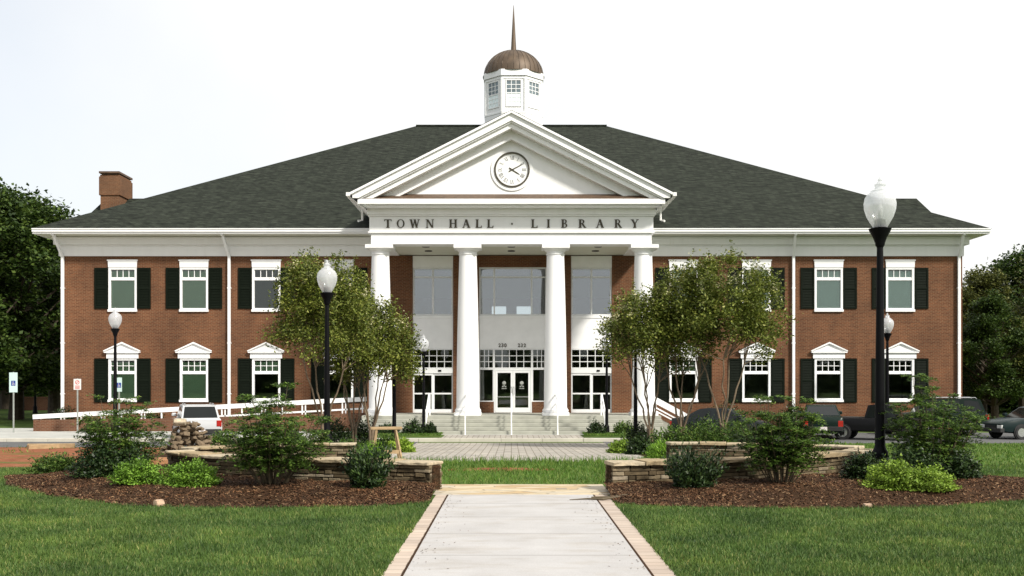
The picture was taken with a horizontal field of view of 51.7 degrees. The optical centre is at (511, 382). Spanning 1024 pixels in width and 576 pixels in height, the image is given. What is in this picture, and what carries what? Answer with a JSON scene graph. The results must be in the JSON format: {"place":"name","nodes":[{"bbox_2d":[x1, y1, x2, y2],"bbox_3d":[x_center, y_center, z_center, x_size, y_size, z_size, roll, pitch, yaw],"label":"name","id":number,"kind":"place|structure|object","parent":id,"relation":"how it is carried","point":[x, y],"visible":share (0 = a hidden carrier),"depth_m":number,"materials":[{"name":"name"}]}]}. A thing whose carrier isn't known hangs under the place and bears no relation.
{"place":"outdoors","nodes":[
{"label":"outdoors","id":0,"kind":"place"},
{"bbox_2d":[0,428,345,437],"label":"pavement","id":1,"kind":"structure","parent":0,"point":[19,433],"depth_m":45.13,"materials":[{"name":"concrete"}]},
{"bbox_2d":[9,372,17,432],"bbox_3d":[-21.690,0.852,46.005,0.360,2.636,0.050,0,0,0],"label":"road sign","id":2,"kind":"object","parent":1,"relation":"on","point":[13,382],"visible":1,"depth_m":45.99,"materials":[{"name":"white metal"}]},
{"bbox_2d":[108,308,121,429],"bbox_3d":[-17.257,-0.555,46.000,0.566,5.450,0.566,0,0,0],"label":"street lamp","id":3,"kind":"object","parent":1,"relation":"on","point":[115,318],"visible":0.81,"depth_m":45.93,"materials":[{"name":"black metal"}]},
{"bbox_2d":[377,434,443,437],"bbox_3d":[-4.975,2.110,42.600,4.450,0.100,2.200,0,0,0],"label":"lawn patch","id":4,"kind":"object","parent":1,"relation":"on","point":[420,436],"visible":0.23,"depth_m":41.70,"materials":[{"name":"green plant"}]},
{"bbox_2d":[401,418,423,433],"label":"shrub","id":5,"kind":"object","parent":4,"relation":"on","point":[412,427],"visible":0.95,"depth_m":42.46,"materials":[{"name":"green plant"}]},
{"bbox_2d":[343,431,626,435],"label":"patch grass","id":6,"kind":"structure","parent":4,"relation":"on","point":[584,433],"depth_m":41.94,"materials":[{"name":"green plant"}]},
{"bbox_2d":[419,335,428,427],"bbox_3d":[-3.587,0.099,43.200,0.430,4.142,0.430,0,0,0],"label":"street lamp","id":7,"kind":"object","parent":1,"relation":"on","point":[423,349],"visible":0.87,"depth_m":43.15,"materials":[{"name":"black metal"}]},
{"bbox_2d":[359,394,665,436],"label":"entrance steps","id":8,"kind":"structure","parent":1,"relation":"on","point":[511,423],"depth_m":45.13,"materials":[{"name":"concrete"}]},
{"bbox_2d":[656,398,686,430],"bbox_3d":[7.144,1.443,47.520,1.912,1.654,2.560,0,0,0],"label":"stair railing","id":9,"kind":"object","parent":8,"relation":"on","point":[665,405],"visible":0.18,"depth_m":46.25,"materials":[{"name":"white metal"}]},
{"bbox_2d":[442,435,583,437],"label":"paving","id":10,"kind":"structure","parent":1,"relation":"on","point":[512,436],"depth_m":42.49,"materials":[{"name":"grey concrete"}]},
{"bbox_2d":[602,336,610,432],"bbox_3d":[3.901,0.099,43.200,0.430,4.142,0.430,0,0,0],"label":"street lamp","id":11,"kind":"object","parent":1,"relation":"on","point":[606,405],"visible":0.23,"depth_m":43.15,"materials":[{"name":"black metal"}]},
{"bbox_2d":[0,442,417,446],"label":"road","id":12,"kind":"structure","parent":0,"point":[13,444],"depth_m":39.84,"materials":[{"name":"grey asphalt"}]},
{"bbox_2d":[0,409,1023,575],"bbox_3d":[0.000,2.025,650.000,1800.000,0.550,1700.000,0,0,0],"label":"ground","id":13,"kind":"structure","parent":0,"point":[6,422],"depth_m":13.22,"materials":[{"name":"green plant"}]},
{"bbox_2d":[0,186,59,383],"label":"dark tree","id":14,"kind":"object","parent":13,"relation":"on","point":[11,359],"visible":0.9,"depth_m":63.30,"materials":[{"name":"green plant"}]},
{"bbox_2d":[24,397,47,409],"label":"garden wall","id":15,"kind":"structure","parent":13,"relation":"on","point":[42,403],"depth_m":88.00,"materials":[{"name":"brick"}]},
{"bbox_2d":[0,214,72,413],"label":"oak tree","id":16,"kind":"object","parent":13,"relation":"on","point":[54,400],"visible":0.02,"depth_m":77.19,"materials":[{"name":"green plant"}]},
{"bbox_2d":[0,177,79,419],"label":"oak tree","id":17,"kind":"object","parent":13,"relation":"on","point":[35,254],"visible":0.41,"depth_m":64.96,"materials":[{"name":"green plant"}]},
{"bbox_2d":[0,447,160,467],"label":"bare earth","id":18,"kind":"structure","parent":13,"relation":"on","point":[17,458],"depth_m":29.69,"materials":[{"name":"soil"}]},
{"bbox_2d":[81,454,167,463],"bbox_3d":[-6.800,2.052,31.000,6.400,0.446,15.000,0,0,0],"label":"planting bed","id":19,"kind":"object","parent":13,"relation":"on","point":[161,455],"visible":0.01,"depth_m":28.85,"materials":[{"name":"soil"}]},
{"bbox_2d":[256,247,390,435],"bbox_3d":[-5.799,-1.098,32.888,4.185,6.441,3.877,0,0,0],"label":"crape myrtle","id":20,"kind":"object","parent":19,"relation":"on","point":[308,306],"visible":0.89,"depth_m":32.59,"materials":[{"name":"green plant"}]},
{"bbox_2d":[317,260,336,442],"bbox_3d":[-5.149,-0.707,29.500,0.566,5.450,0.566,0,0,0],"label":"street lamp","id":21,"kind":"object","parent":19,"relation":"on","point":[326,277],"visible":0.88,"depth_m":29.42,"materials":[{"name":"black metal"}]},
{"bbox_2d":[319,414,352,442],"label":"shrub","id":22,"kind":"object","parent":19,"relation":"on","point":[339,428],"visible":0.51,"depth_m":35.85,"materials":[{"name":"green plant"}]},
{"bbox_2d":[304,289,382,441],"bbox_3d":[-5.512,-0.739,36.511,3.282,5.931,2.899,0,0,0],"label":"crape myrtle","id":23,"kind":"object","parent":19,"relation":"on","point":[354,428],"visible":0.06,"depth_m":36.46,"materials":[{"name":"green plant"}]},
{"bbox_2d":[348,414,381,444],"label":"shrub","id":24,"kind":"object","parent":19,"relation":"on","point":[363,431],"visible":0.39,"depth_m":37.35,"materials":[{"name":"green plant"}]},
{"bbox_2d":[321,288,428,444],"bbox_3d":[-4.527,-0.557,34.996,3.297,5.478,3.082,0,0,23],"label":"crape myrtle","id":25,"kind":"object","parent":19,"relation":"on","point":[386,330],"visible":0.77,"depth_m":34.70,"materials":[{"name":"green plant"}]},
{"bbox_2d":[172,403,221,436],"bbox_3d":[-12.565,1.570,42.153,1.800,1.548,4.260,0,0,-21],"label":"station wagon","id":26,"kind":"object","parent":13,"relation":"on","point":[207,418],"visible":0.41,"depth_m":40.50,"materials":[{"name":"paint"}]},
{"bbox_2d":[33,397,366,430],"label":"access ramp","id":27,"kind":"structure","parent":13,"relation":"on","point":[41,422],"depth_m":47.20,"materials":[{"name":"brick"}]},
{"bbox_2d":[4,463,436,507],"bbox_3d":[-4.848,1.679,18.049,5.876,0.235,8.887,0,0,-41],"label":"bark mulch","id":28,"kind":"object","parent":13,"relation":"on","point":[13,478],"visible":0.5,"depth_m":16.10,"materials":[{"name":"brown wood"}]},
{"bbox_2d":[22,448,80,473],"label":"evergreen shrub","id":29,"kind":"object","parent":28,"relation":"on","point":[54,464],"visible":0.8,"depth_m":19.63,"materials":[{"name":"green plant"}]},
{"bbox_2d":[64,441,130,477],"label":"evergreen shrub","id":30,"kind":"object","parent":28,"relation":"on","point":[94,464],"visible":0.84,"depth_m":17.89,"materials":[{"name":"green plant"}]},
{"bbox_2d":[71,393,175,463],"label":"nandina shrub","id":31,"kind":"object","parent":28,"relation":"on","point":[98,431],"visible":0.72,"depth_m":18.65,"materials":[{"name":"green plant"}]},
{"bbox_2d":[105,439,152,475],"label":"evergreen shrub","id":32,"kind":"object","parent":28,"relation":"on","point":[136,451],"visible":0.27,"depth_m":18.22,"materials":[{"name":"green plant"}]},
{"bbox_2d":[106,454,165,484],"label":"lime shrub","id":33,"kind":"object","parent":28,"relation":"on","point":[144,472],"visible":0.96,"depth_m":16.74,"materials":[{"name":"green plant"}]},
{"bbox_2d":[152,456,223,488],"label":"lime shrub","id":34,"kind":"object","parent":28,"relation":"on","point":[187,473],"visible":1,"depth_m":16.54,"materials":[{"name":"green plant"}]},
{"bbox_2d":[208,382,336,484],"bbox_3d":[-3.778,0.795,16.661,1.908,1.634,1.843,0,0,-42],"label":"nandina shrub","id":35,"kind":"object","parent":28,"relation":"on","point":[268,454],"visible":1,"depth_m":16.48,"materials":[{"name":"green plant"}]},
{"bbox_2d":[339,431,397,488],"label":"evergreen shrub","id":36,"kind":"object","parent":28,"relation":"on","point":[367,469],"visible":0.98,"depth_m":16.28,"materials":[{"name":"green plant"}]},
{"bbox_2d":[181,442,356,456],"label":"stone wall","id":37,"kind":"structure","parent":13,"relation":"on","point":[338,449],"depth_m":22.86,"materials":[{"name":"stone"}]},
{"bbox_2d":[165,449,442,490],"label":"stone wall","id":38,"kind":"structure","parent":13,"relation":"on","point":[332,468],"depth_m":17.58,"materials":[{"name":"stone"}]},
{"bbox_2d":[0,438,625,441],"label":"kerb","id":39,"kind":"structure","parent":13,"relation":"on","point":[410,440],"depth_m":41.00,"materials":[{"name":"concrete"}]},
{"bbox_2d":[382,495,446,575],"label":"walkway border","id":40,"kind":"object","parent":13,"relation":"on","point":[402,557],"visible":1,"depth_m":11.66,"materials":[{"name":"beige brick"}]},
{"bbox_2d":[31,5,991,430],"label":"town hall","id":41,"kind":"structure","parent":13,"relation":"on","point":[449,235],"depth_m":50.00,"materials":[{"name":"brick"}]},
{"bbox_2d":[103,342,140,401],"bbox_3d":[-18.400,-0.507,49.985,1.740,2.835,0.310,0,0,0],"label":"window","id":42,"kind":"structure","parent":41,"relation":"in","point":[127,371],"depth_m":49.99,"materials":[{"name":"white paint"}]},
{"bbox_2d":[107,260,137,311],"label":"window","id":43,"kind":"structure","parent":41,"relation":"in","point":[122,285],"depth_m":50.10,"materials":[{"name":"white paint"}]},
{"bbox_2d":[178,260,208,311],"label":"window","id":44,"kind":"structure","parent":41,"relation":"in","point":[193,284],"depth_m":50.10,"materials":[{"name":"white paint"}]},
{"bbox_2d":[175,342,211,401],"bbox_3d":[-15.020,-0.507,49.985,1.740,2.835,0.310,0,0,0],"label":"window","id":45,"kind":"structure","parent":41,"relation":"in","point":[193,375],"depth_m":50.01,"materials":[{"name":"white paint"}]},
{"bbox_2d":[247,342,283,401],"bbox_3d":[-11.600,-0.507,49.985,1.740,2.835,0.310,0,0,0],"label":"window","id":46,"kind":"structure","parent":41,"relation":"in","point":[261,352],"depth_m":49.97,"materials":[{"name":"white paint"}]},
{"bbox_2d":[251,260,281,311],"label":"window","id":47,"kind":"structure","parent":41,"relation":"in","point":[260,265],"depth_m":49.97,"materials":[{"name":"white paint"}]},
{"bbox_2d":[413,268,452,315],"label":"upper window","id":48,"kind":"structure","parent":41,"relation":"in","point":[414,277],"depth_m":50.06,"materials":[{"name":"grey glass"}]},
{"bbox_2d":[433,373,452,412],"bbox_3d":[-3.237,0.488,50.120,0.955,1.865,0.060,0,0,0],"label":"sliding door","id":49,"kind":"structure","parent":41,"relation":"in","point":[434,410],"depth_m":50.09,"materials":[{"name":"white metal"}]},
{"bbox_2d":[495,371,512,411],"bbox_3d":[-0.342,0.417,50.070,0.826,1.985,0.060,0,0,0],"label":"door","id":50,"kind":"structure","parent":41,"relation":"in","point":[497,409],"depth_m":50.05,"materials":[{"name":"white metal"}]},
{"bbox_2d":[479,267,545,315],"bbox_3d":[0.075,-4.325,50.110,3.210,2.290,0.100,0,0,0],"label":"upper window","id":51,"kind":"structure","parent":41,"relation":"in","point":[480,268],"depth_m":50.06,"materials":[{"name":"white metal"}]},
{"bbox_2d":[494,349,531,368],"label":"transom window","id":52,"kind":"structure","parent":41,"relation":"in","point":[502,355],"depth_m":50.06,"materials":[{"name":"white metal"}]},
{"bbox_2d":[513,371,529,411],"bbox_3d":[0.492,0.417,50.070,0.826,1.985,0.060,0,0,0],"label":"door","id":53,"kind":"structure","parent":41,"relation":"in","point":[521,382],"depth_m":50.05,"materials":[{"name":"white metal"}]},
{"bbox_2d":[571,373,590,412],"bbox_3d":[3.312,0.488,50.090,0.965,1.865,0.060,0,0,0],"label":"sliding door","id":54,"kind":"structure","parent":41,"relation":"in","point":[572,410],"depth_m":50.06,"materials":[{"name":"white metal"}]},
{"bbox_2d":[571,268,611,315],"bbox_3d":[3.795,-4.315,50.110,1.930,2.270,0.100,0,0,0],"label":"upper window","id":55,"kind":"structure","parent":41,"relation":"in","point":[572,277],"depth_m":50.06,"materials":[{"name":"white metal"}]},
{"bbox_2d":[571,349,611,368],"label":"transom window","id":56,"kind":"structure","parent":41,"relation":"in","point":[579,355],"depth_m":50.06,"materials":[{"name":"white metal"}]},
{"bbox_2d":[591,373,611,412],"bbox_3d":[4.277,0.488,50.120,0.965,1.865,0.060,0,0,0],"label":"sliding door","id":57,"kind":"structure","parent":41,"relation":"in","point":[592,410],"depth_m":50.09,"materials":[{"name":"white metal"}]},
{"bbox_2d":[669,345,697,401],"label":"window","id":58,"kind":"structure","parent":41,"relation":"in","point":[693,371],"depth_m":49.97,"materials":[{"name":"white paint"}]},
{"bbox_2d":[741,260,771,311],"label":"window","id":59,"kind":"structure","parent":41,"relation":"in","point":[767,265],"depth_m":49.94,"materials":[{"name":"white paint"}]},
{"bbox_2d":[738,343,775,401],"bbox_3d":[11.600,-0.507,49.985,1.740,2.835,0.310,0,0,0],"label":"window","id":60,"kind":"structure","parent":41,"relation":"in","point":[750,356],"depth_m":49.97,"materials":[{"name":"white paint"}]},
{"bbox_2d":[813,260,843,311],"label":"window","id":61,"kind":"structure","parent":41,"relation":"in","point":[828,285],"depth_m":50.10,"materials":[{"name":"white paint"}]},
{"bbox_2d":[811,342,847,401],"bbox_3d":[15.020,-0.507,49.985,1.740,2.835,0.310,0,0,0],"label":"window","id":62,"kind":"structure","parent":41,"relation":"in","point":[829,351],"depth_m":49.92,"materials":[{"name":"white paint"}]},
{"bbox_2d":[885,260,915,311],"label":"window","id":63,"kind":"structure","parent":41,"relation":"in","point":[899,284],"depth_m":50.10,"materials":[{"name":"white paint"}]},
{"bbox_2d":[884,342,919,401],"bbox_3d":[18.400,-0.507,49.985,1.740,2.835,0.310,0,0,0],"label":"window","id":64,"kind":"structure","parent":41,"relation":"in","point":[901,351],"depth_m":49.92,"materials":[{"name":"white paint"}]},
{"bbox_2d":[379,454,659,483],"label":"grass","id":65,"kind":"structure","parent":13,"relation":"on","point":[458,465],"depth_m":21.07,"materials":[{"name":"green plant"}]},
{"bbox_2d":[403,495,650,575],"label":"walkway","id":66,"kind":"structure","parent":13,"relation":"on","point":[526,535],"depth_m":11.63,"materials":[{"name":"concrete"}]},
{"bbox_2d":[595,495,675,575],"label":"walkway border","id":67,"kind":"object","parent":13,"relation":"on","point":[651,559],"visible":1,"depth_m":11.51,"materials":[{"name":"beige brick"}]},
{"bbox_2d":[604,448,872,489],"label":"stone wall","id":68,"kind":"structure","parent":13,"relation":"on","point":[643,469],"depth_m":17.54,"materials":[{"name":"stone"}]},
{"bbox_2d":[665,441,864,458],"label":"stone wall","id":69,"kind":"structure","parent":13,"relation":"on","point":[708,445],"depth_m":23.05,"materials":[{"name":"stone"}]},
{"bbox_2d":[603,471,1023,508],"bbox_3d":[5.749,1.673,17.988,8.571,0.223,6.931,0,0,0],"label":"bark mulch","id":70,"kind":"object","parent":13,"relation":"on","point":[660,483],"visible":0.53,"depth_m":15.92,"materials":[{"name":"brown wood"}]},
{"bbox_2d":[661,437,729,488],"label":"evergreen shrub","id":71,"kind":"object","parent":70,"relation":"on","point":[688,471],"visible":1,"depth_m":16.14,"materials":[{"name":"green plant"}]},
{"bbox_2d":[724,394,837,483],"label":"nandina shrub","id":72,"kind":"object","parent":70,"relation":"on","point":[780,452],"visible":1,"depth_m":16.73,"materials":[{"name":"green plant"}]},
{"bbox_2d":[838,446,881,479],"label":"evergreen shrub","id":73,"kind":"object","parent":70,"relation":"on","point":[857,466],"visible":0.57,"depth_m":17.53,"materials":[{"name":"green plant"}]},
{"bbox_2d":[857,454,921,490],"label":"lime shrub","id":74,"kind":"object","parent":70,"relation":"on","point":[888,476],"visible":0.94,"depth_m":16.17,"materials":[{"name":"green plant"}]},
{"bbox_2d":[879,438,945,472],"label":"evergreen shrub","id":75,"kind":"object","parent":70,"relation":"on","point":[909,457],"visible":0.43,"depth_m":17.88,"materials":[{"name":"green plant"}]},
{"bbox_2d":[895,460,961,492],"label":"lime shrub","id":76,"kind":"object","parent":70,"relation":"on","point":[931,479],"visible":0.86,"depth_m":16.01,"materials":[{"name":"green plant"}]},
{"bbox_2d":[875,373,994,464],"bbox_3d":[7.434,0.719,18.390,1.910,1.789,1.689,0,0,0],"label":"nandina shrub","id":77,"kind":"object","parent":70,"relation":"on","point":[937,436],"visible":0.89,"depth_m":18.29,"materials":[{"name":"green plant"}]},
{"bbox_2d":[939,446,987,478],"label":"evergreen shrub","id":78,"kind":"object","parent":70,"relation":"on","point":[960,467],"visible":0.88,"depth_m":17.66,"materials":[{"name":"green plant"}]},
{"bbox_2d":[863,177,896,461],"bbox_3d":[6.633,-0.975,19.000,0.566,5.450,0.566,0,0,0],"label":"street lamp","id":79,"kind":"object","parent":13,"relation":"on","point":[880,203],"visible":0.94,"depth_m":18.93,"materials":[{"name":"black metal"}]},
{"bbox_2d":[962,360,1017,412],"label":"undergrowth","id":80,"kind":"object","parent":13,"relation":"on","point":[1006,406],"visible":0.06,"depth_m":80.63,"materials":[{"name":"green plant"}]},
{"bbox_2d":[962,285,1023,418],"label":"dark tree","id":81,"kind":"object","parent":13,"relation":"on","point":[976,329],"visible":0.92,"depth_m":63.08,"materials":[{"name":"green plant"}]},
{"bbox_2d":[962,264,1023,413],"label":"olive green tree","id":82,"kind":"object","parent":13,"relation":"on","point":[979,283],"visible":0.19,"depth_m":71.26,"materials":[{"name":"green plant"}]},
{"bbox_2d":[962,243,1023,407],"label":"oak tree","id":83,"kind":"object","parent":13,"relation":"on","point":[1007,266],"visible":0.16,"depth_m":74.97,"materials":[{"name":"green plant"}]},
{"bbox_2d":[979,256,1023,397],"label":"olive green tree","id":84,"kind":"object","parent":13,"relation":"on","point":[1021,316],"visible":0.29,"depth_m":65.48,"materials":[{"name":"green plant"}]},
{"bbox_2d":[0,0,1023,313],"label":"sky","id":85,"kind":"structure","parent":0,"point":[925,98],"materials":[{"name":"white"}]},
{"bbox_2d":[391,443,643,461],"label":"plaza","id":86,"kind":"structure","parent":0,"point":[505,450],"depth_m":32.05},
{"bbox_2d":[370,427,401,457],"bbox_3d":[-3.160,1.525,26.600,0.800,0.827,0.599,0,0,-14],"label":"sawhorse","id":87,"kind":"object","parent":86,"relation":"on","point":[397,451],"visible":0.7,"depth_m":26.50,"materials":[{"name":"beige wood"}]},
{"bbox_2d":[386,437,415,452],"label":"shrub","id":88,"kind":"object","parent":86,"relation":"on","point":[406,445],"visible":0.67,"depth_m":31.34,"materials":[{"name":"green plant"}]},
{"bbox_2d":[605,438,627,452],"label":"shrub","id":89,"kind":"object","parent":86,"relation":"on","point":[617,446],"visible":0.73,"depth_m":30.66,"materials":[{"name":"green plant"}]},
{"bbox_2d":[433,484,609,494],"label":"flagstone path","id":90,"kind":"structure","parent":0,"point":[523,489],"depth_m":17.21,"materials":[{"name":"beige stone"}]},
{"bbox_2d":[604,433,1023,444],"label":"road","id":91,"kind":"structure","parent":0,"point":[870,437],"depth_m":43.41,"materials":[{"name":"grey asphalt"}]},
{"bbox_2d":[670,408,772,438],"bbox_3d":[8.838,1.718,44.513,4.306,1.290,1.699,0,0,20],"label":"sedan","id":92,"kind":"object","parent":91,"relation":"on","point":[703,412],"visible":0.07,"depth_m":44.07,"materials":[{"name":"paint"}]},
{"bbox_2d":[798,404,843,437],"bbox_3d":[12.929,1.614,44.161,1.847,1.402,4.680,0,0,14],"label":"utility vehicle","id":93,"kind":"object","parent":91,"relation":"on","point":[831,416],"visible":0.52,"depth_m":42.35,"materials":[{"name":"paint"}]},
{"bbox_2d":[834,404,936,440],"bbox_3d":[14.744,1.592,42.626,4.412,1.452,1.668,0,0,28],"label":"pickup truck","id":94,"kind":"object","parent":91,"relation":"on","point":[854,426],"visible":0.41,"depth_m":42.16,"materials":[{"name":"paint"}]},
{"bbox_2d":[884,313,893,433],"bbox_3d":[16.948,-0.425,47.600,0.566,5.450,0.566,0,0,0],"label":"street lamp","id":95,"kind":"object","parent":91,"relation":"on","point":[888,324],"visible":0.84,"depth_m":47.52,"materials":[{"name":"black metal"}]},
{"bbox_2d":[903,397,988,434],"bbox_3d":[18.731,1.476,46.593,4.254,1.689,1.762,0,0,12],"label":"sport utility vehicle","id":96,"kind":"object","parent":91,"relation":"on","point":[976,403],"visible":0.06,"depth_m":45.75,"materials":[{"name":"paint"}]},
{"bbox_2d":[978,406,1023,439],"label":"sedan","id":97,"kind":"object","parent":91,"relation":"on","point":[1012,422],"visible":0.95,"depth_m":42.85,"materials":[{"name":"paint"}]},
{"bbox_2d":[828,441,1023,474],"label":"lawn grass","id":98,"kind":"structure","parent":0,"point":[1012,447],"depth_m":30.35,"materials":[{"name":"green plant"}]},
{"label":"planting bed","id":99,"kind":"structure","parent":0,"visible":0},
{"bbox_2d":[633,346,637,436],"bbox_3d":[4.233,0.031,36.000,0.453,4.360,0.453,0,0,0],"label":"street lamp","id":100,"kind":"object","parent":99,"relation":"on","point":[635,422],"visible":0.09,"depth_m":35.95,"materials":[{"name":"black metal"}]},
{"bbox_2d":[620,418,656,442],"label":"shrub","id":101,"kind":"object","parent":99,"relation":"on","point":[641,431],"visible":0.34,"depth_m":35.84,"materials":[{"name":"green plant"}]},
{"bbox_2d":[622,431,655,454],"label":"shrub","id":102,"kind":"object","parent":99,"relation":"on","point":[638,445],"visible":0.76,"depth_m":29.64,"materials":[{"name":"green plant"}]},
{"bbox_2d":[593,273,697,441],"bbox_3d":[4.306,-0.709,35.061,3.731,5.784,3.282,0,0,0],"label":"crape myrtle","id":103,"kind":"object","parent":99,"relation":"on","point":[621,329],"visible":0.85,"depth_m":34.54,"materials":[{"name":"green plant"}]},
{"bbox_2d":[642,438,668,458],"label":"shrub","id":104,"kind":"object","parent":99,"relation":"on","point":[654,449],"visible":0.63,"depth_m":26.83,"materials":[{"name":"green plant"}]},
{"bbox_2d":[650,423,692,446],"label":"shrub","id":105,"kind":"object","parent":99,"relation":"on","point":[670,434],"visible":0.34,"depth_m":31.36,"materials":[{"name":"green plant"}]},
{"bbox_2d":[636,248,727,432],"bbox_3d":[5.659,-1.113,34.684,3.253,6.567,2.812,0,0,0],"label":"crape myrtle","id":106,"kind":"object","parent":99,"relation":"on","point":[669,283],"visible":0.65,"depth_m":34.24,"materials":[{"name":"green plant"}]},
{"bbox_2d":[675,415,722,441],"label":"shrub","id":107,"kind":"object","parent":99,"relation":"on","point":[696,435],"visible":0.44,"depth_m":30.88,"materials":[{"name":"green plant"}]},
{"bbox_2d":[706,413,754,442],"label":"shrub","id":108,"kind":"object","parent":99,"relation":"on","point":[725,438],"visible":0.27,"depth_m":30.45,"materials":[{"name":"green plant"}]},
{"bbox_2d":[664,239,803,440],"bbox_3d":[7.046,-1.246,33.882,4.397,6.798,3.842,0,0,0],"label":"crape myrtle","id":109,"kind":"object","parent":99,"relation":"on","point":[748,314],"visible":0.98,"depth_m":33.42,"materials":[{"name":"green plant"}]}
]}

